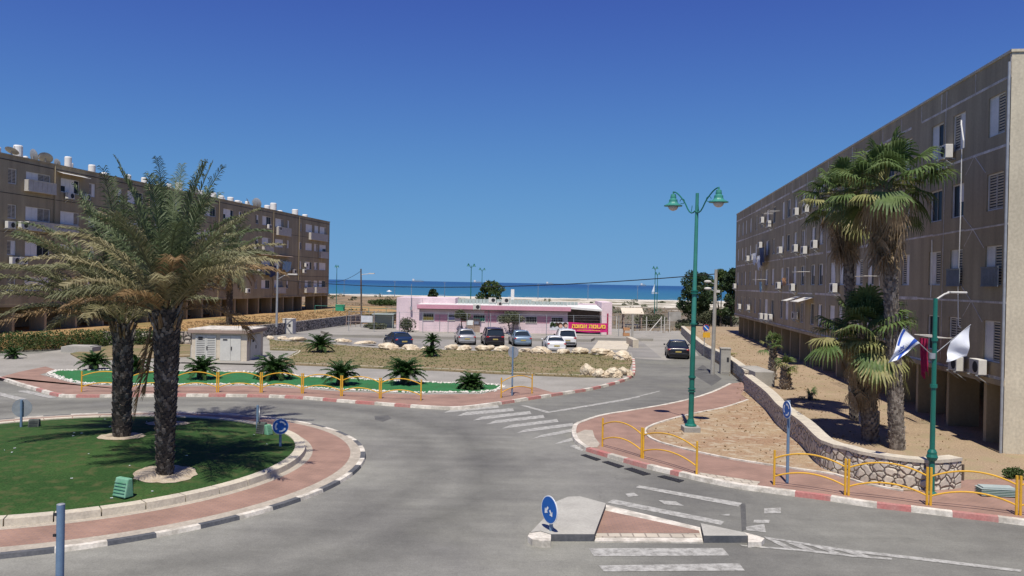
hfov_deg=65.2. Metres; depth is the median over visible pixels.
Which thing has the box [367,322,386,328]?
shrub
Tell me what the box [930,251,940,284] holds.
window
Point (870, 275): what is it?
window
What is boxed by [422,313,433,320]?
window
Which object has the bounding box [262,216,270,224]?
window
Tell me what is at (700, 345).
rubble wall
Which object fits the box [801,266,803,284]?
window
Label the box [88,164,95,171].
water tank
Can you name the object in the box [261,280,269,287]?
window
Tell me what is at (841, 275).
window
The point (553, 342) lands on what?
parked car
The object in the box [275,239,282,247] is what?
window
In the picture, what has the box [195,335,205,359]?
door
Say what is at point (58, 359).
pavement
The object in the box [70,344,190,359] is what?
side lawn
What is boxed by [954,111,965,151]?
window
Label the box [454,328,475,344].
parked car
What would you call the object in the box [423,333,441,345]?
cycad
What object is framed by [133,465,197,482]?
sandy ring
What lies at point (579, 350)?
boulder
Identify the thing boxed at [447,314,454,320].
window
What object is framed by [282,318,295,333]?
electrical cabinet
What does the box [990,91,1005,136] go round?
window
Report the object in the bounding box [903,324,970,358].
flag bracket
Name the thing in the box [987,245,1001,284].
window
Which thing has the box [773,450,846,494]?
yellow railing
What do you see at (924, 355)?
hanging laundry
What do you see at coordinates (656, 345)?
side road end
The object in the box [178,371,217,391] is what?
yellow railing
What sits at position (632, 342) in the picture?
wall
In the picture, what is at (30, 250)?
window
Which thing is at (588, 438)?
pale ramp
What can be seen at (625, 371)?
boulder
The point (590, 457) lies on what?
storm drain
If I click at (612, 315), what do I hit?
field grass
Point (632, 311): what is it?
bus shelter
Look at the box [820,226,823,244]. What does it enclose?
window
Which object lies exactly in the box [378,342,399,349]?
boulder
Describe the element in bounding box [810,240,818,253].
air conditioner
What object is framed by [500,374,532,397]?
yellow railing
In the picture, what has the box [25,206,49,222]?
window
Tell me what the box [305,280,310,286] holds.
window
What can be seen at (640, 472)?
storm drain
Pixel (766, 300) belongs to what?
window
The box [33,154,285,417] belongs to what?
date palm
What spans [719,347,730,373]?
electrical cabinet
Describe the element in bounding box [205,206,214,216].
window
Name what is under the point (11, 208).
window
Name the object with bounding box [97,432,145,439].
sandy ring
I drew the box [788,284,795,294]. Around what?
air conditioner
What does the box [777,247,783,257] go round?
air conditioner
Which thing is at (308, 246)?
window
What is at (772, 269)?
window
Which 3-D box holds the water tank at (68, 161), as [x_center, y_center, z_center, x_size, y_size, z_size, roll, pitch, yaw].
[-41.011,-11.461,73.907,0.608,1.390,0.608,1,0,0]
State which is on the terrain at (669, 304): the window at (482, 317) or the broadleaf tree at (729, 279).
the broadleaf tree at (729, 279)
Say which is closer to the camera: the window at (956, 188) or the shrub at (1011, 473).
the shrub at (1011, 473)
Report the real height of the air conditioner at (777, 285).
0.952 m
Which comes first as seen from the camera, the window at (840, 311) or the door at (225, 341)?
the window at (840, 311)
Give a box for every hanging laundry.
[265,265,275,276]
[282,261,291,271]
[752,253,756,264]
[757,256,760,269]
[759,247,763,265]
[920,338,928,378]
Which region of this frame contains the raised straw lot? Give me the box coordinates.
[1,305,396,350]
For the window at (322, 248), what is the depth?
132.32 m
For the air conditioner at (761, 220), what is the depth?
77.72 m
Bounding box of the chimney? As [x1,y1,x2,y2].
[511,289,513,299]
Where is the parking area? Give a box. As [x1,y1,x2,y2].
[263,326,660,357]
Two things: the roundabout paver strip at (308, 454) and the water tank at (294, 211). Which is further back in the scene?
the water tank at (294, 211)
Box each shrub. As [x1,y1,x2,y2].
[367,299,396,305]
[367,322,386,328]
[400,317,416,331]
[634,312,667,326]
[675,318,698,325]
[675,322,690,328]
[688,312,717,325]
[698,309,725,324]
[709,314,738,326]
[1001,466,1023,479]
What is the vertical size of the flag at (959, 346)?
1.071 m
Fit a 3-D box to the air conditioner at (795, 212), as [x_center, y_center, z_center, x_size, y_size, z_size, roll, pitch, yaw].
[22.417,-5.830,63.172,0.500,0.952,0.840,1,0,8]
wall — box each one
[104,331,191,344]
[255,314,359,336]
[626,337,638,347]
[681,326,748,381]
[744,375,962,490]
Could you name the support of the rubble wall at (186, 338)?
on the pavement at (58, 359)
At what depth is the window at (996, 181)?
30.38 m
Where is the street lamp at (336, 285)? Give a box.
[335,265,338,304]
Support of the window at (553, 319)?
in the kindergarten building at (433, 308)
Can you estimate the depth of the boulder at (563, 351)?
66.15 m
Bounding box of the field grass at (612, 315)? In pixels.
[302,301,737,332]
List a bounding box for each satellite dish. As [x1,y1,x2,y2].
[5,146,18,154]
[30,149,39,159]
[38,152,52,162]
[54,159,60,164]
[252,198,260,206]
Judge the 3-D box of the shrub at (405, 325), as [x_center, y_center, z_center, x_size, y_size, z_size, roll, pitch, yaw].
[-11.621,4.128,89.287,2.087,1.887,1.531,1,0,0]
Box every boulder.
[277,336,287,339]
[288,337,305,340]
[334,338,351,342]
[354,341,375,343]
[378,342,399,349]
[401,344,419,349]
[444,344,457,349]
[457,345,471,349]
[475,345,494,350]
[493,345,508,351]
[518,348,530,351]
[529,346,551,353]
[557,349,569,353]
[572,347,588,353]
[580,363,594,375]
[590,348,614,355]
[592,369,609,377]
[606,367,622,377]
[613,350,631,359]
[618,367,633,375]
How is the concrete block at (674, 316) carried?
on the terrain at (669, 304)
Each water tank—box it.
[13,145,22,156]
[64,156,71,166]
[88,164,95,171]
[270,203,276,209]
[292,209,297,214]
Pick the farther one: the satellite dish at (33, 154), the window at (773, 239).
the window at (773, 239)
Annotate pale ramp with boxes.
[577,430,599,446]
[698,473,758,484]
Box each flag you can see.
[888,329,918,362]
[946,326,969,361]
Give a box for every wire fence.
[348,311,618,335]
[616,316,669,331]
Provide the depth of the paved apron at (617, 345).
77.71 m
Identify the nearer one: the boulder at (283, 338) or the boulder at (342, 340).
the boulder at (342, 340)
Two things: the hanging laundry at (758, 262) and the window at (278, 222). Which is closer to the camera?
the hanging laundry at (758, 262)
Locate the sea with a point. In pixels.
(589, 291)
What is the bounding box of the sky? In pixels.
[0,0,1023,285]
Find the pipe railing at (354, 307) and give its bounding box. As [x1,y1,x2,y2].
[315,305,385,312]
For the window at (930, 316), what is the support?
in the apartment building at (971, 242)
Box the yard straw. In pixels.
[697,334,1011,468]
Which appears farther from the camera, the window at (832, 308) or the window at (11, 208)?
the window at (11, 208)
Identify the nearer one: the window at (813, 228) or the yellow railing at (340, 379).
the yellow railing at (340, 379)
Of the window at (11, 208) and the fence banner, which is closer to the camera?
the window at (11, 208)
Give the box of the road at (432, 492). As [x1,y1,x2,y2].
[0,324,1023,575]
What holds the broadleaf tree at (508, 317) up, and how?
on the raised forecourt
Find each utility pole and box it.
[360,269,374,323]
[704,269,719,374]
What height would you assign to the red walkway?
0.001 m
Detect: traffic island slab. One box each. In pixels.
[530,496,605,540]
[701,523,747,542]
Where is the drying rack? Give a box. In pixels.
[914,334,954,338]
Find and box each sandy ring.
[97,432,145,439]
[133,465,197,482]
[146,421,188,424]
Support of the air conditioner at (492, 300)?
attached to the kindergarten building at (433, 308)
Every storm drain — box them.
[581,454,600,460]
[603,461,623,467]
[624,467,649,475]
[657,475,683,482]
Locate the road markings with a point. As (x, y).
(674, 552)
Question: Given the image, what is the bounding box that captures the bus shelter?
[621,308,643,328]
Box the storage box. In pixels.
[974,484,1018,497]
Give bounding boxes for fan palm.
[758,331,782,378]
[773,353,797,389]
[791,156,895,420]
[798,387,819,399]
[803,283,919,442]
[823,126,963,450]
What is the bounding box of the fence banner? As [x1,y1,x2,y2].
[550,322,606,332]
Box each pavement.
[0,339,632,394]
[576,382,1023,517]
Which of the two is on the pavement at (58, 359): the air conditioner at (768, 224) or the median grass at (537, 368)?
the median grass at (537, 368)
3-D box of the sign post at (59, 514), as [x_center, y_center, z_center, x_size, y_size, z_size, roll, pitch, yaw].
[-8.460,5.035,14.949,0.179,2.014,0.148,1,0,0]
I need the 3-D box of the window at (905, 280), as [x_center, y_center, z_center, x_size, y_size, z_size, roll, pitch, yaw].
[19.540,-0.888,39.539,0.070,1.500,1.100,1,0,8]
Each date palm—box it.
[0,165,244,436]
[15,159,287,475]
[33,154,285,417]
[204,220,270,324]
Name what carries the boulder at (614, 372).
on the median grass at (537, 368)
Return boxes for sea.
[329,279,728,300]
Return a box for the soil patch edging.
[645,399,903,491]
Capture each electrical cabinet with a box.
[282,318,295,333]
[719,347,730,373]
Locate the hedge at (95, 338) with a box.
[0,328,181,351]
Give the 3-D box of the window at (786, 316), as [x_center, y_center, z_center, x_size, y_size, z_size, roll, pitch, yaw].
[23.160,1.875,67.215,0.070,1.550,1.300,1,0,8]
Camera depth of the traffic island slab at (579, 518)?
19.70 m
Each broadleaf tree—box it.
[428,289,438,296]
[454,309,470,328]
[475,279,505,302]
[497,311,524,333]
[675,270,713,317]
[697,272,720,324]
[710,268,733,326]
[720,267,735,326]
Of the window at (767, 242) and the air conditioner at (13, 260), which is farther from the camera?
the window at (767, 242)
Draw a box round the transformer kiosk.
[188,326,266,360]
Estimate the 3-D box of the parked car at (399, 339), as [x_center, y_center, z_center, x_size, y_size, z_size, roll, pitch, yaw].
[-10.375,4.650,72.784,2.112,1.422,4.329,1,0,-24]
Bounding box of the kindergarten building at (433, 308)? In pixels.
[396,296,611,334]
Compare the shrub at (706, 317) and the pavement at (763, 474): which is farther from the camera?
the shrub at (706, 317)
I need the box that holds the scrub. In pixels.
[303,293,737,325]
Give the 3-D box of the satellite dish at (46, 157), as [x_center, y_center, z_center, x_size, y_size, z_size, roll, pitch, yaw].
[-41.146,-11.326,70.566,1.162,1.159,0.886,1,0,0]
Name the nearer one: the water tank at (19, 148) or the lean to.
the water tank at (19, 148)
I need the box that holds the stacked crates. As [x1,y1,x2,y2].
[623,328,629,335]
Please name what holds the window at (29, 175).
in the apartment building at (32, 190)
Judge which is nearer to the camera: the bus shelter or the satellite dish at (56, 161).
the satellite dish at (56, 161)
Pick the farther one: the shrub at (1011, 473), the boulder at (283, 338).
the boulder at (283, 338)
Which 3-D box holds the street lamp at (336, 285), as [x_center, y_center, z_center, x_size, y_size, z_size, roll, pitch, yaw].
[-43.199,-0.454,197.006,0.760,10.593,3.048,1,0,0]
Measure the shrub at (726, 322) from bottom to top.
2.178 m
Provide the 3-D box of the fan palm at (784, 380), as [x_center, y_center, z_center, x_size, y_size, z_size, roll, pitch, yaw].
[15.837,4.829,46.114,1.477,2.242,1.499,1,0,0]
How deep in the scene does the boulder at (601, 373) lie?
50.39 m
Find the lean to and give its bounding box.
[372,313,395,328]
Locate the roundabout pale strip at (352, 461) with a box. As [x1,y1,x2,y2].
[0,412,359,551]
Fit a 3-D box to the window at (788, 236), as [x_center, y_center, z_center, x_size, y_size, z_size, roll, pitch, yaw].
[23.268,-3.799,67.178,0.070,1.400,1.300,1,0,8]
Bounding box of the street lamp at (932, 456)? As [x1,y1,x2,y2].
[925,291,966,494]
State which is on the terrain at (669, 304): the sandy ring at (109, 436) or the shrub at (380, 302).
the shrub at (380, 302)
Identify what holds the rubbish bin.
on the raised straw lot
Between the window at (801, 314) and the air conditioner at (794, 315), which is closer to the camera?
the window at (801, 314)
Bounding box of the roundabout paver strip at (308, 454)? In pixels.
[0,438,312,529]
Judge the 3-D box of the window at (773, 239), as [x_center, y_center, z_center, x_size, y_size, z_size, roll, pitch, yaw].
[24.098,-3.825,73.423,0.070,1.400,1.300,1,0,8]
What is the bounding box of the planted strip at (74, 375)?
[51,370,499,392]
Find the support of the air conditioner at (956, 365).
attached to the apartment building at (971, 242)
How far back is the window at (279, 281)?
116.16 m
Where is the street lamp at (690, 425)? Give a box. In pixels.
[664,187,727,432]
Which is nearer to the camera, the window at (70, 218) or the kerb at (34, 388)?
the kerb at (34, 388)
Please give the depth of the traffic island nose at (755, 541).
18.59 m
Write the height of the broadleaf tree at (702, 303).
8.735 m
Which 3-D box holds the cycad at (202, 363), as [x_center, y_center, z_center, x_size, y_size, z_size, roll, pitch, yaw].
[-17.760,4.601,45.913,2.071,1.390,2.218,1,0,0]
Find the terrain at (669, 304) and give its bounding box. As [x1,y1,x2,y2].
[302,294,738,331]
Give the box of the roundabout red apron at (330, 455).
[0,413,349,546]
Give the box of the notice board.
[361,312,371,322]
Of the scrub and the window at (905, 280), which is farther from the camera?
the scrub
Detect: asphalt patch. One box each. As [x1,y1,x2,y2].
[375,415,391,421]
[695,365,720,385]
[740,503,746,530]
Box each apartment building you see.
[0,152,329,332]
[734,49,1023,453]
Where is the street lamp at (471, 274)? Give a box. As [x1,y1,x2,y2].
[467,263,475,298]
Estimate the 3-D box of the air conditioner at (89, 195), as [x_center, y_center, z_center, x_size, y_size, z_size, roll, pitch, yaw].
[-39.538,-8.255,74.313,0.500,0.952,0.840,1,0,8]
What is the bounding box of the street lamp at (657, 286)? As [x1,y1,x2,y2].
[656,272,660,310]
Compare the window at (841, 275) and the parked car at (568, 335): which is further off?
the parked car at (568, 335)
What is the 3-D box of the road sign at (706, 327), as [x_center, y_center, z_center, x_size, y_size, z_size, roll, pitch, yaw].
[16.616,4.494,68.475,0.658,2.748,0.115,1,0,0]
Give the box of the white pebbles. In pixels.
[46,369,505,393]
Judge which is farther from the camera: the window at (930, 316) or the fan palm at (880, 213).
the window at (930, 316)
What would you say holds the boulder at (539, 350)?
on the median grass at (537, 368)
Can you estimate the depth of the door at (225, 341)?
55.47 m
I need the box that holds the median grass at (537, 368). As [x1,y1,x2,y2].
[269,339,631,377]
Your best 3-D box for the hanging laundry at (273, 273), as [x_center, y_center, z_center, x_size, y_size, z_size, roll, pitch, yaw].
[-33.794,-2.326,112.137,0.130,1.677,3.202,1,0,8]
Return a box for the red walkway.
[0,366,555,405]
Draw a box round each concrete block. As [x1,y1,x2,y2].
[668,312,680,320]
[737,365,774,386]
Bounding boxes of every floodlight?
[28,419,40,426]
[112,476,133,498]
[256,422,266,434]
[264,424,272,434]
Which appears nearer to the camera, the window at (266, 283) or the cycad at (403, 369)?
the cycad at (403, 369)
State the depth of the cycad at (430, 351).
61.45 m
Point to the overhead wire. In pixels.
(512, 286)
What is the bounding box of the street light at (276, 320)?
[275,262,297,326]
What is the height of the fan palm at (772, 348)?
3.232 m
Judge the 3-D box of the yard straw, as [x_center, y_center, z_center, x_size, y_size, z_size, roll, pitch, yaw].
[17.901,5.652,63.618,8.168,0.365,77.402,1,0,7]
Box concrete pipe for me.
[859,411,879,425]
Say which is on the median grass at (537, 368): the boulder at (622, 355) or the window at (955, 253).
the boulder at (622, 355)
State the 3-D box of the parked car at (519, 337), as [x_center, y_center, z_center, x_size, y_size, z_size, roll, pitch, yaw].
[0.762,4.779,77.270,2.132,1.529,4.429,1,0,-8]
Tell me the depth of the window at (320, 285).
132.35 m
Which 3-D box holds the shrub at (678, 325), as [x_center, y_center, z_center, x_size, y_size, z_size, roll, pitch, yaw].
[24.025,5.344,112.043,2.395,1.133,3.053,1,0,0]
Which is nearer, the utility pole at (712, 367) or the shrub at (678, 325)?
the utility pole at (712, 367)
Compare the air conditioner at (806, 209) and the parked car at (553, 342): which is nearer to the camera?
the air conditioner at (806, 209)
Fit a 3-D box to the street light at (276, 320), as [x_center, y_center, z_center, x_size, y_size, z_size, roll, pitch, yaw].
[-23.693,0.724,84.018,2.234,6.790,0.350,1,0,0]
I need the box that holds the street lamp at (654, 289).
[652,266,657,312]
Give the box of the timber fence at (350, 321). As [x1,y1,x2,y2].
[346,310,396,326]
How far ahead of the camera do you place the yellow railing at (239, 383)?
40.92 m
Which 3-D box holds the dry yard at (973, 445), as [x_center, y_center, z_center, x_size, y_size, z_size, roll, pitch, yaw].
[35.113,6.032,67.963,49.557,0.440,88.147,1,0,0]
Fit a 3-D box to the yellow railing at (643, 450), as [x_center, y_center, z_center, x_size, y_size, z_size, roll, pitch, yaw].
[5.117,5.291,26.067,0.070,1.092,2.608,1,0,-31]
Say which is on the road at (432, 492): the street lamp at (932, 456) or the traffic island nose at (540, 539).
the traffic island nose at (540, 539)
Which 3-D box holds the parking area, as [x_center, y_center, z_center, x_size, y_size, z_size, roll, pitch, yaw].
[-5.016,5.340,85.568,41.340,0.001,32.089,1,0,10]
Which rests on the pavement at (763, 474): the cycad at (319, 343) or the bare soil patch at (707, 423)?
the bare soil patch at (707, 423)
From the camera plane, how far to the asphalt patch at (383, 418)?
34.74 m
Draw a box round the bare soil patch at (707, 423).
[647,391,919,490]
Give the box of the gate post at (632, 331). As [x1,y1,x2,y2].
[631,314,633,336]
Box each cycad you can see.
[1,347,26,358]
[74,349,111,369]
[133,354,153,373]
[184,355,220,379]
[253,352,296,380]
[301,332,335,352]
[319,359,360,384]
[383,357,428,384]
[420,343,441,356]
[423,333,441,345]
[455,371,486,390]
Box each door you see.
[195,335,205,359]
[206,335,215,359]
[220,336,230,360]
[230,336,240,360]
[250,333,260,359]
[466,318,479,331]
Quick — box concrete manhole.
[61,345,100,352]
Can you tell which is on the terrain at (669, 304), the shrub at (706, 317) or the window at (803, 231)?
the shrub at (706, 317)
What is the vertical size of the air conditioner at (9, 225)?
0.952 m
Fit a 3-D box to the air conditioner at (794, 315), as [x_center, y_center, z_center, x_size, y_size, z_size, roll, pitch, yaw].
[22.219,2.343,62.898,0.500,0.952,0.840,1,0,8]
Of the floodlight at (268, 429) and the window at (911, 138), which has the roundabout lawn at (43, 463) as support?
the floodlight at (268, 429)
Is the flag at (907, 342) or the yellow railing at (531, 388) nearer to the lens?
the flag at (907, 342)
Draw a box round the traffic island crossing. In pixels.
[595,505,702,542]
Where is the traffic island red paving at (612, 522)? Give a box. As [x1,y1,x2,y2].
[597,510,699,532]
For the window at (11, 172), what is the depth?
65.74 m
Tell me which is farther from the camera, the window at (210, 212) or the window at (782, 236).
the window at (210, 212)
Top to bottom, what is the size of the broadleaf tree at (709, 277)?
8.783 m
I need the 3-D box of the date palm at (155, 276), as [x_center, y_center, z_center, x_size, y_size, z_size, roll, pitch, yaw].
[-9.761,0.868,22.479,6.583,9.069,7.418,1,0,0]
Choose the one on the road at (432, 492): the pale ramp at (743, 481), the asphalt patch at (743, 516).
the asphalt patch at (743, 516)
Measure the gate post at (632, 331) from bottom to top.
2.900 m
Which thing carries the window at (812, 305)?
in the apartment building at (971, 242)
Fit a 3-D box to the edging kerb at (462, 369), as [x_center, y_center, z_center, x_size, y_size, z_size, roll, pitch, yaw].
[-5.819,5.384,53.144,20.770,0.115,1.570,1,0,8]
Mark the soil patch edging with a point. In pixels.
(769, 464)
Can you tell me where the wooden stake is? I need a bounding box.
[961,464,964,480]
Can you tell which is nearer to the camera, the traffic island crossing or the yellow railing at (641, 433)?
the traffic island crossing
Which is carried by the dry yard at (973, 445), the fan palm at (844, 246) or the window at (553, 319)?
the fan palm at (844, 246)
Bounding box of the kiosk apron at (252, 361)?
[180,355,278,363]
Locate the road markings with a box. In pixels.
[0,390,1021,571]
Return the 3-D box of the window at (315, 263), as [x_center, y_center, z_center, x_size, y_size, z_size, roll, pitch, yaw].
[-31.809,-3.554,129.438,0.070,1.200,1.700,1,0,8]
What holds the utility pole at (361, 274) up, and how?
on the terrain at (669, 304)
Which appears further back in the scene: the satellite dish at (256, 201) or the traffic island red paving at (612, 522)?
the satellite dish at (256, 201)
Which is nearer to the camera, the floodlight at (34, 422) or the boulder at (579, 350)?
the floodlight at (34, 422)
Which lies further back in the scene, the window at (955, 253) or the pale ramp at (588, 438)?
the window at (955, 253)
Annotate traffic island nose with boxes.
[528,531,550,547]
[744,532,764,546]
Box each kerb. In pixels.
[0,358,635,409]
[0,412,365,558]
[0,414,305,526]
[310,363,576,374]
[571,383,731,450]
[586,447,1023,525]
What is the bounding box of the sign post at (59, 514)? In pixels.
[53,503,64,575]
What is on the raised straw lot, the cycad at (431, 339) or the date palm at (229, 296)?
the date palm at (229, 296)
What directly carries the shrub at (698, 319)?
on the terrain at (669, 304)
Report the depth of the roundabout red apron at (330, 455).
21.00 m
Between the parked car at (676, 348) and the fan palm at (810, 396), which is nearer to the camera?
the fan palm at (810, 396)
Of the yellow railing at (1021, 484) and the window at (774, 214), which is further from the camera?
the window at (774, 214)
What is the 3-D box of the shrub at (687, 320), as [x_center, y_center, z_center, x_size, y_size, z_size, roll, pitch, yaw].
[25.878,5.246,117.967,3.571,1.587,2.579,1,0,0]
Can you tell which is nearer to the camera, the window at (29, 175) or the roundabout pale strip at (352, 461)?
the roundabout pale strip at (352, 461)
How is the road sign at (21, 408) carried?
on the roundabout lawn at (43, 463)
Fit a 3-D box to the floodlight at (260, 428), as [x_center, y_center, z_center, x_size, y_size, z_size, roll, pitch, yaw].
[-9.101,5.090,29.075,0.340,0.420,0.310,1,0,20]
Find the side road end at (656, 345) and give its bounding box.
[635,331,698,359]
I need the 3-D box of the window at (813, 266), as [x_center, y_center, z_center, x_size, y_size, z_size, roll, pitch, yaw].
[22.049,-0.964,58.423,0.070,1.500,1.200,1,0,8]
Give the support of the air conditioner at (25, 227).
attached to the apartment building at (32, 190)
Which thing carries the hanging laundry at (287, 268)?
hanging from the apartment building at (32, 190)
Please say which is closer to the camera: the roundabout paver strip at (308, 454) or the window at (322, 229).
the roundabout paver strip at (308, 454)
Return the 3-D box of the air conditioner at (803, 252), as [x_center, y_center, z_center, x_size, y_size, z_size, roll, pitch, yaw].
[21.951,-2.656,60.133,0.500,0.952,0.840,1,0,8]
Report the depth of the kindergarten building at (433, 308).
91.03 m
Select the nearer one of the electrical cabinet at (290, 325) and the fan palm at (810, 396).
the fan palm at (810, 396)
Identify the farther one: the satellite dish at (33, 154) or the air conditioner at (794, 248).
the satellite dish at (33, 154)
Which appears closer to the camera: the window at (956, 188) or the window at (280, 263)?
the window at (956, 188)
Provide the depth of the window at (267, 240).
111.72 m
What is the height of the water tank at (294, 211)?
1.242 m
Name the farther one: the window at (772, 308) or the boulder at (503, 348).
the window at (772, 308)
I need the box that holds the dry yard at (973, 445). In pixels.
[685,326,1023,479]
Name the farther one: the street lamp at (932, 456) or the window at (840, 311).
the window at (840, 311)
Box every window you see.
[6,276,14,290]
[7,204,15,218]
[7,240,14,254]
[8,168,15,183]
[24,277,48,290]
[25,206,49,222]
[25,241,48,255]
[26,171,49,182]
[60,211,78,225]
[61,178,78,194]
[89,183,94,196]
[127,191,142,203]
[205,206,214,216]
[223,208,232,219]
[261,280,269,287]
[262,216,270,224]
[262,237,269,245]
[274,280,281,286]
[275,218,282,226]
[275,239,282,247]
[275,260,282,267]
[305,243,311,250]
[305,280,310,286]
[306,224,311,231]
[314,262,317,269]
[319,245,325,251]
[319,263,325,269]
[319,281,324,286]
[320,227,325,234]
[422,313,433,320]
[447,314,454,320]
[473,315,484,321]
[525,316,536,322]
[551,317,562,321]
[765,299,767,313]
[766,240,768,254]
[766,269,767,284]
[771,300,773,313]
[772,269,773,284]
[773,206,775,222]
[773,239,774,253]
[781,268,783,284]
[782,236,783,251]
[785,301,787,319]
[786,267,788,284]
[787,234,789,250]
[788,199,789,216]
[794,266,795,284]
[800,303,802,322]
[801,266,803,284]
[802,230,804,245]
[810,303,813,324]
[811,264,814,284]
[812,227,815,239]
[818,304,821,325]
[819,264,822,284]
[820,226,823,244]
[830,305,834,328]
[831,262,835,282]
[839,306,842,324]
[840,264,843,284]
[856,259,862,284]
[868,259,873,284]
[902,255,909,284]
[906,138,911,170]
[928,315,938,350]
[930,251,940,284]
[931,189,941,221]
[932,122,943,159]
[950,317,960,340]
[951,249,962,284]
[953,183,963,217]
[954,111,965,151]
[985,320,999,362]
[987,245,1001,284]
[988,171,1003,210]
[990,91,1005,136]
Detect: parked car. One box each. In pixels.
[383,331,412,346]
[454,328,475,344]
[480,327,504,345]
[508,330,531,345]
[541,335,565,350]
[553,328,576,346]
[663,339,689,358]
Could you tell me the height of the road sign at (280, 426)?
0.970 m
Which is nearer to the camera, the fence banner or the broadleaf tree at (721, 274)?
the fence banner
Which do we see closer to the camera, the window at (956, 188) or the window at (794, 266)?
the window at (956, 188)
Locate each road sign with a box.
[12,399,31,426]
[256,405,260,426]
[272,418,288,446]
[508,347,518,395]
[541,495,557,530]
[703,324,709,347]
[783,400,790,483]
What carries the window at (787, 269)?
in the apartment building at (971, 242)
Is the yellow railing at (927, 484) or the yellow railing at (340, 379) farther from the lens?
the yellow railing at (340, 379)
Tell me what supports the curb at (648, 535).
on the traffic island crossing
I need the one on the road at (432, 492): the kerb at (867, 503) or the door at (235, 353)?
the kerb at (867, 503)
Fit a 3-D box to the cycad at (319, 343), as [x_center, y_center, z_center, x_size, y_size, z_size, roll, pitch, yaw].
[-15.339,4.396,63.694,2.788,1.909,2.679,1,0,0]
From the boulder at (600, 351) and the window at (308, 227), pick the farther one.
the window at (308, 227)
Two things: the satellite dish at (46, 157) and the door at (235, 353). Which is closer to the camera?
the door at (235, 353)
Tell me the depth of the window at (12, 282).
65.86 m
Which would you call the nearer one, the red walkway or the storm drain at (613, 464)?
the storm drain at (613, 464)
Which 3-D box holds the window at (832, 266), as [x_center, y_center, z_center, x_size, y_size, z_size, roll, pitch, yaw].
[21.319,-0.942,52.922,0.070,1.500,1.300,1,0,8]
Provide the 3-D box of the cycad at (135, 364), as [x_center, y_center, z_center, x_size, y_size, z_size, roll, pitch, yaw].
[-22.515,4.583,48.002,1.804,1.357,1.897,1,0,28]
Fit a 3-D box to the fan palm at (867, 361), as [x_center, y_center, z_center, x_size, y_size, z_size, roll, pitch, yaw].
[13.539,2.937,30.985,4.018,6.274,3.926,1,0,29]
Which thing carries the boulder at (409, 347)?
on the median grass at (537, 368)
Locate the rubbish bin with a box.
[335,305,344,310]
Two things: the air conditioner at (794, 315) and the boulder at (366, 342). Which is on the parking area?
the boulder at (366, 342)
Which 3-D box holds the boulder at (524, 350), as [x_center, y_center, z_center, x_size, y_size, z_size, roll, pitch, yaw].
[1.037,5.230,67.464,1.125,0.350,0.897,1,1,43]
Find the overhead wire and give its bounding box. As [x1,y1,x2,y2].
[278,274,713,287]
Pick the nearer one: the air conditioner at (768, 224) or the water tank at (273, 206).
the air conditioner at (768, 224)
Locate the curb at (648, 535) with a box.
[595,533,700,536]
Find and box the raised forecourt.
[321,324,652,341]
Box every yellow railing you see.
[81,371,111,391]
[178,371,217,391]
[218,372,260,392]
[261,372,302,393]
[302,373,341,395]
[342,376,379,398]
[380,378,421,400]
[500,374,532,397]
[601,418,642,457]
[642,428,697,473]
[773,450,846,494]
[847,459,928,504]
[929,467,1018,514]
[1019,476,1023,515]
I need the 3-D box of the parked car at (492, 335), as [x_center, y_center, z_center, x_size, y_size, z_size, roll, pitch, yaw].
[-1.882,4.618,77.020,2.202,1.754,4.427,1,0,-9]
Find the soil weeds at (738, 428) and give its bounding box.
[655,402,811,463]
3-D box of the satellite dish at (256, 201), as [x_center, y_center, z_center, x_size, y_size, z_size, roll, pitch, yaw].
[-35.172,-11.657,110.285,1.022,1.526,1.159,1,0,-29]
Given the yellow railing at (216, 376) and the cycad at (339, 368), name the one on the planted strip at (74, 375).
the cycad at (339, 368)
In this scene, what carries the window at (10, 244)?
in the apartment building at (32, 190)
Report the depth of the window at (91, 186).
75.63 m
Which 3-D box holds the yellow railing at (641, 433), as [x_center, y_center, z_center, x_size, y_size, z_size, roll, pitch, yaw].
[3.850,5.254,28.120,0.070,1.092,2.178,1,0,-32]
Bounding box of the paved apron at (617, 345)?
[592,340,628,349]
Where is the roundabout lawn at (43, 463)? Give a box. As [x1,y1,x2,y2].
[0,417,294,515]
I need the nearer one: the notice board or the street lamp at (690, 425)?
the street lamp at (690, 425)
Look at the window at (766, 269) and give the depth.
76.69 m
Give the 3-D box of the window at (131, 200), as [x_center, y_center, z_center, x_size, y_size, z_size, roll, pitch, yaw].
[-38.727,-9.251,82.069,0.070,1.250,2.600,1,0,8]
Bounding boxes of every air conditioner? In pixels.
[4,221,15,232]
[9,257,19,264]
[17,221,28,232]
[64,192,74,202]
[82,194,90,203]
[473,304,480,310]
[489,298,495,302]
[502,298,508,304]
[758,313,762,320]
[759,217,764,225]
[765,221,771,230]
[767,314,773,322]
[775,282,781,292]
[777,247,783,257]
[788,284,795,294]
[791,244,798,256]
[791,312,798,323]
[792,208,799,219]
[799,246,808,258]
[802,204,810,216]
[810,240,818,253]
[828,283,838,297]
[936,144,955,167]
[946,357,965,379]
[967,358,989,384]

